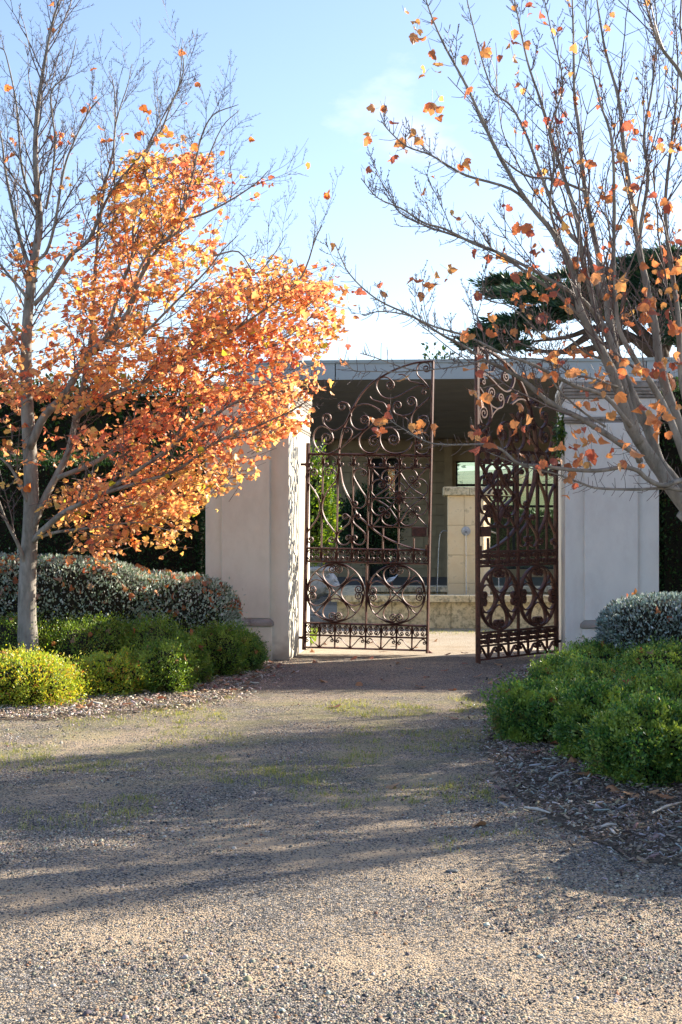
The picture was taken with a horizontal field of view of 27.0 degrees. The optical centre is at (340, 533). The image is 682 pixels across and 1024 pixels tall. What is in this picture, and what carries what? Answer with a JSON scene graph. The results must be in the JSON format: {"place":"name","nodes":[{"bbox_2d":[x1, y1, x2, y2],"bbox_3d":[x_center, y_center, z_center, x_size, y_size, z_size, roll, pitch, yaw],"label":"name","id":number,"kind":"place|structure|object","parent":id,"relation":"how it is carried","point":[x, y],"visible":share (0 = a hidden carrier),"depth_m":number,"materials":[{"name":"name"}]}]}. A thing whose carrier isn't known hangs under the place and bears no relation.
{"place":"outdoors","nodes":[
{"label":"outdoors","id":0,"kind":"place"},
{"bbox_2d":[0,657,298,720],"bbox_3d":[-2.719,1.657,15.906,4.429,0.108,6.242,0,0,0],"label":"bark mulch","id":1,"kind":"object","parent":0,"point":[209,686],"visible":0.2,"depth_m":14.15,"materials":[{"name":"brown wood"}]},
{"bbox_2d":[0,604,64,657],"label":"shrub","id":2,"kind":"object","parent":1,"relation":"on","point":[8,630],"visible":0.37,"depth_m":16.18,"materials":[{"name":"green plant"}]},
{"bbox_2d":[0,640,100,707],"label":"shrub","id":3,"kind":"object","parent":1,"relation":"on","point":[33,677],"visible":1,"depth_m":13.70,"materials":[{"name":"yellow plant"}]},
{"bbox_2d":[39,623,98,657],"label":"shrub","id":4,"kind":"object","parent":1,"relation":"on","point":[53,640],"visible":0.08,"depth_m":16.26,"materials":[{"name":"green plant"}]},
{"bbox_2d":[39,609,141,663],"bbox_3d":[-2.856,1.269,16.581,1.670,0.901,1.710,0,0,0],"label":"shrub","id":5,"kind":"object","parent":1,"relation":"on","point":[83,637],"visible":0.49,"depth_m":16.17,"materials":[{"name":"green plant"}]},
{"bbox_2d":[0,446,205,582],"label":"hedge","id":6,"kind":"object","parent":1,"relation":"on","point":[192,559],"visible":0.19,"depth_m":20.32,"materials":[{"name":"green plant"}]},
{"bbox_2d":[66,643,157,697],"bbox_3d":[-2.450,1.434,14.963,1.214,0.572,1.398,0,0,0],"label":"shrub","id":7,"kind":"object","parent":1,"relation":"on","point":[112,673],"visible":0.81,"depth_m":14.64,"materials":[{"name":"green plant"}]},
{"bbox_2d":[0,547,247,635],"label":"clipped hedge","id":8,"kind":"object","parent":1,"relation":"on","point":[82,585],"visible":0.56,"depth_m":16.92,"materials":[{"name":"grey plant"}]},
{"bbox_2d":[106,606,191,655],"bbox_3d":[-2.122,1.237,16.363,1.194,0.964,1.239,0,0,0],"label":"shrub","id":9,"kind":"object","parent":1,"relation":"on","point":[157,629],"visible":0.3,"depth_m":16.23,"materials":[{"name":"green plant"}]},
{"bbox_2d":[112,628,203,694],"bbox_3d":[-1.905,1.343,15.059,1.013,0.738,1.054,0,0,0],"label":"shrub","id":10,"kind":"object","parent":1,"relation":"on","point":[173,667],"visible":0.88,"depth_m":14.84,"materials":[{"name":"green plant"}]},
{"bbox_2d":[0,0,359,653],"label":"maple tree","id":11,"kind":"object","parent":1,"relation":"on","point":[286,289],"visible":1,"depth_m":15.83,"materials":[{"name":"orange plant"}]},
{"bbox_2d":[171,625,218,683],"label":"shrub","id":12,"kind":"object","parent":1,"relation":"on","point":[200,650],"visible":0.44,"depth_m":15.79,"materials":[{"name":"green plant"}]},
{"bbox_2d":[187,614,258,676],"bbox_3d":[-1.451,1.325,16.744,0.954,0.774,0.990,0,0,0],"label":"shrub","id":13,"kind":"object","parent":1,"relation":"on","point":[227,648],"visible":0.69,"depth_m":16.57,"materials":[{"name":"green plant"}]},
{"bbox_2d":[234,621,270,671],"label":"shrub","id":14,"kind":"object","parent":1,"relation":"on","point":[257,658],"visible":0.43,"depth_m":17.18,"materials":[{"name":"green plant"}]},
{"bbox_2d":[310,625,317,643],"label":"grass","id":15,"kind":"structure","parent":0,"point":[313,637],"depth_m":22.58,"materials":[{"name":"green plant"}]},
{"bbox_2d":[310,566,339,621],"bbox_3d":[-0.627,1.165,26.800,1.056,1.070,1.056,0,0,-17],"label":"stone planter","id":16,"kind":"object","parent":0,"point":[322,588],"visible":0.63,"depth_m":26.48,"materials":[{"name":"grey stone"}]},
{"bbox_2d":[310,439,344,566],"bbox_3d":[-0.630,-0.449,26.795,1.455,2.692,1.474,0,0,0],"label":"topiary shrub","id":17,"kind":"object","parent":16,"relation":"in","point":[329,506],"visible":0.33,"depth_m":26.52,"materials":[{"name":"green plant"}]},
{"bbox_2d":[0,650,681,1023],"bbox_3d":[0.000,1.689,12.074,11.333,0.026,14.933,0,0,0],"label":"gravel drive","id":18,"kind":"structure","parent":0,"point":[131,910],"depth_m":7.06,"materials":[{"name":"grey gravel"}]},
{"bbox_2d":[0,627,546,851],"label":"grass","id":19,"kind":"structure","parent":18,"relation":"on","point":[265,773],"depth_m":10.37,"materials":[{"name":"green plant"}]},
{"bbox_2d":[386,782,399,788],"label":"fallen leaf","id":20,"kind":"object","parent":18,"relation":"on","point":[391,786],"visible":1,"depth_m":9.46,"materials":[{"name":"brown plant"}]},
{"bbox_2d":[445,869,457,872],"bbox_3d":[0.552,1.681,7.083,0.068,0.018,0.040,0,0,-11],"label":"flat stone","id":21,"kind":"object","parent":18,"relation":"on","point":[452,870],"visible":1,"depth_m":7.07,"materials":[{"name":"grey stone"}]},
{"bbox_2d":[471,821,486,826],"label":"fallen leaf","id":22,"kind":"object","parent":18,"relation":"on","point":[481,823],"visible":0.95,"depth_m":8.21,"materials":[{"name":"brown plant"}]},
{"bbox_2d":[555,377,660,652],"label":"gate pier","id":23,"kind":"structure","parent":18,"relation":"on","point":[608,542],"depth_m":18.51,"materials":[{"name":"paint"}]},
{"bbox_2d":[474,347,560,663],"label":"iron gate","id":24,"kind":"structure","parent":23,"relation":"attached to","point":[518,599],"depth_m":18.90,"materials":[{"name":"brown metal"}]},
{"bbox_2d":[550,412,566,461],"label":"ivy","id":25,"kind":"object","parent":23,"relation":"attached to","point":[560,432],"visible":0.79,"depth_m":18.80,"materials":[{"name":"green plant"}]},
{"bbox_2d":[0,0,681,470],"label":"sky","id":26,"kind":"structure","parent":0,"point":[312,70],"materials":[{"name":"blue"}]},
{"bbox_2d":[383,574,398,585],"bbox_3d":[1.058,0.964,29.900,0.370,0.267,0.155,0,0,0],"label":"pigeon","id":27,"kind":"object","parent":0,"point":[391,579],"visible":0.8,"depth_m":29.85,"materials":[{"name":"grey"}]},
{"bbox_2d":[293,597,556,657],"bbox_3d":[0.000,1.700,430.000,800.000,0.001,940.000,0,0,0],"label":"ground","id":28,"kind":"structure","parent":0,"point":[320,600],"depth_m":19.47,"materials":[{"name":"beige gravel"}]},
{"bbox_2d":[0,367,205,466],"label":"hedge","id":29,"kind":"object","parent":28,"relation":"on","point":[98,424],"visible":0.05,"depth_m":25.12,"materials":[{"name":"green plant"}]},
{"bbox_2d":[205,381,311,660],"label":"gate pier","id":30,"kind":"structure","parent":28,"relation":"on","point":[254,540],"depth_m":19.01,"materials":[{"name":"paint"}]},
{"bbox_2d":[299,360,434,652],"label":"iron gate","id":31,"kind":"structure","parent":30,"relation":"attached to","point":[416,531],"depth_m":19.87,"materials":[{"name":"brown metal"}]},
{"bbox_2d":[334,480,408,583],"bbox_3d":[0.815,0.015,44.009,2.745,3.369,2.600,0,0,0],"label":"scrollwork","id":32,"kind":"object","parent":31,"relation":"attached to","point":[375,540],"visible":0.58,"depth_m":43.45,"materials":[{"name":"brown metal"}]},
{"bbox_2d":[202,357,678,596],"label":"pavilion","id":33,"kind":"structure","parent":28,"relation":"on","point":[454,411],"depth_m":45.52,"materials":[{"name":"paint"}]},
{"bbox_2d":[370,458,397,576],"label":"doorway","id":34,"kind":"structure","parent":33,"relation":"in","point":[391,473],"depth_m":52.61,"materials":[{"name":"black glass"}]},
{"bbox_2d":[455,461,553,568],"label":"window","id":35,"kind":"structure","parent":33,"relation":"in","point":[531,506],"depth_m":52.21,"materials":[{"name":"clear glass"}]},
{"bbox_2d":[331,487,553,628],"bbox_3d":[4.453,0.422,27.462,8.996,2.555,4.819,0,0,4],"label":"fountain","id":36,"kind":"object","parent":28,"relation":"on","point":[452,603],"visible":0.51,"depth_m":25.65,"materials":[{"name":"stone"}]},
{"bbox_2d":[421,341,465,482],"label":"conifer tree","id":37,"kind":"object","parent":28,"relation":"on","point":[435,357],"depth_m":79.64,"materials":[{"name":"green plant"}]},
{"bbox_2d":[490,508,553,567],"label":"hedge","id":38,"kind":"object","parent":28,"relation":"on","point":[503,534],"visible":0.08,"depth_m":66.12,"materials":[{"name":"green plant"}]},
{"bbox_2d":[447,240,681,356],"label":"cypress tree","id":39,"kind":"object","parent":28,"relation":"on","point":[504,282],"visible":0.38,"depth_m":71.09,"materials":[{"name":"green plant"}]},
{"bbox_2d":[659,371,681,597],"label":"hedge","id":40,"kind":"object","parent":28,"relation":"on","point":[670,550],"visible":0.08,"depth_m":19.67,"materials":[{"name":"green plant"}]},
{"bbox_2d":[458,468,552,516],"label":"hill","id":41,"kind":"structure","parent":0,"point":[466,477],"depth_m":183.78,"materials":[{"name":"green plant"}]},
{"bbox_2d":[445,663,681,894],"bbox_3d":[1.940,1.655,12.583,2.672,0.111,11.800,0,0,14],"label":"bark mulch","id":42,"kind":"object","parent":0,"point":[589,798],"visible":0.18,"depth_m":8.90,"materials":[{"name":"brown wood"}]},
{"bbox_2d":[316,0,681,520],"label":"maple tree","id":43,"kind":"object","parent":42,"relation":"on","point":[629,407],"visible":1,"depth_m":8.88,"materials":[{"name":"orange plant"}]},
{"bbox_2d":[473,669,573,745],"bbox_3d":[1.536,1.413,11.481,0.969,0.611,0.828,0,0,21],"label":"shrub","id":44,"kind":"object","parent":42,"relation":"on","point":[521,713],"visible":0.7,"depth_m":11.31,"materials":[{"name":"green plant"}]},
{"bbox_2d":[524,806,549,812],"bbox_3d":[1.168,1.639,8.446,0.020,0.022,0.232,0,0,-33],"label":"stick","id":45,"kind":"object","parent":42,"relation":"on","point":[536,808],"visible":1,"depth_m":8.45,"materials":[{"name":"grey wood"}]},
{"bbox_2d":[550,773,563,780],"bbox_3d":[1.458,1.639,9.609,0.018,0.022,0.271,0,0,27],"label":"stick","id":46,"kind":"object","parent":42,"relation":"on","point":[555,776],"visible":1,"depth_m":9.58,"materials":[{"name":"grey wood"}]},
{"bbox_2d":[524,640,593,682],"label":"shrub","id":47,"kind":"object","parent":42,"relation":"on","point":[550,663],"visible":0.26,"depth_m":13.83,"materials":[{"name":"green plant"}]},
{"bbox_2d":[567,756,578,762],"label":"fallen leaf","id":48,"kind":"object","parent":42,"relation":"on","point":[571,759],"visible":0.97,"depth_m":10.31,"materials":[{"name":"brown plant"}]},
{"bbox_2d":[576,771,592,776],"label":"fallen leaf","id":49,"kind":"object","parent":42,"relation":"on","point":[585,773],"visible":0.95,"depth_m":9.75,"materials":[{"name":"brown plant"}]},
{"bbox_2d":[544,650,630,686],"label":"shrub","id":50,"kind":"object","parent":42,"relation":"on","point":[604,667],"visible":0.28,"depth_m":13.05,"materials":[{"name":"green plant"}]},
{"bbox_2d":[547,666,641,762],"bbox_3d":[1.895,1.348,10.539,0.736,0.742,0.870,0,0,0],"label":"shrub","id":51,"kind":"object","parent":42,"relation":"on","point":[581,699],"visible":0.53,"depth_m":10.43,"materials":[{"name":"green plant"}]},
{"bbox_2d":[563,635,629,675],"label":"shrub","id":52,"kind":"object","parent":42,"relation":"on","point":[605,653],"visible":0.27,"depth_m":15.38,"materials":[{"name":"green plant"}]},
{"bbox_2d":[600,823,616,827],"bbox_3d":[1.501,1.639,7.999,0.112,0.022,0.023,0,0,-26],"label":"stick","id":53,"kind":"object","parent":42,"relation":"on","point":[606,824],"visible":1,"depth_m":7.99,"materials":[{"name":"grey wood"}]},
{"bbox_2d":[606,785,619,793],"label":"fallen leaf","id":54,"kind":"object","parent":42,"relation":"on","point":[613,788],"visible":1,"depth_m":9.15,"materials":[{"name":"brown plant"}]},
{"bbox_2d":[562,677,681,791],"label":"shrub","id":55,"kind":"object","parent":42,"relation":"on","point":[637,739],"visible":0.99,"depth_m":9.44,"materials":[{"name":"green plant"}]},
{"bbox_2d":[622,791,638,797],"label":"fallen leaf","id":56,"kind":"object","parent":42,"relation":"on","point":[631,794],"visible":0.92,"depth_m":8.98,"materials":[{"name":"brown plant"}]},
{"bbox_2d":[593,588,681,659],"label":"grey shrub","id":57,"kind":"object","parent":42,"relation":"on","point":[628,619],"visible":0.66,"depth_m":15.30,"materials":[{"name":"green plant"}]},
{"bbox_2d":[605,659,681,706],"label":"shrub","id":58,"kind":"object","parent":42,"relation":"on","point":[669,683],"visible":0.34,"depth_m":11.94,"materials":[{"name":"green plant"}]},
{"bbox_2d":[608,631,681,676],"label":"shrub","id":59,"kind":"object","parent":42,"relation":"on","point":[660,653],"visible":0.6,"depth_m":14.70,"materials":[{"name":"green plant"}]},
{"bbox_2d":[646,789,658,793],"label":"fallen leaf","id":60,"kind":"object","parent":42,"relation":"on","point":[653,791],"visible":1,"depth_m":9.05,"materials":[{"name":"brown plant"}]},
{"bbox_2d":[652,802,681,813],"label":"stick","id":61,"kind":"object","parent":42,"relation":"on","point":[662,808],"visible":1,"depth_m":8.49,"materials":[{"name":"grey wood"}]},
{"bbox_2d":[657,793,676,798],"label":"fallen leaf","id":62,"kind":"object","parent":42,"relation":"on","point":[664,796],"visible":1,"depth_m":8.84,"materials":[{"name":"brown plant"}]}
]}

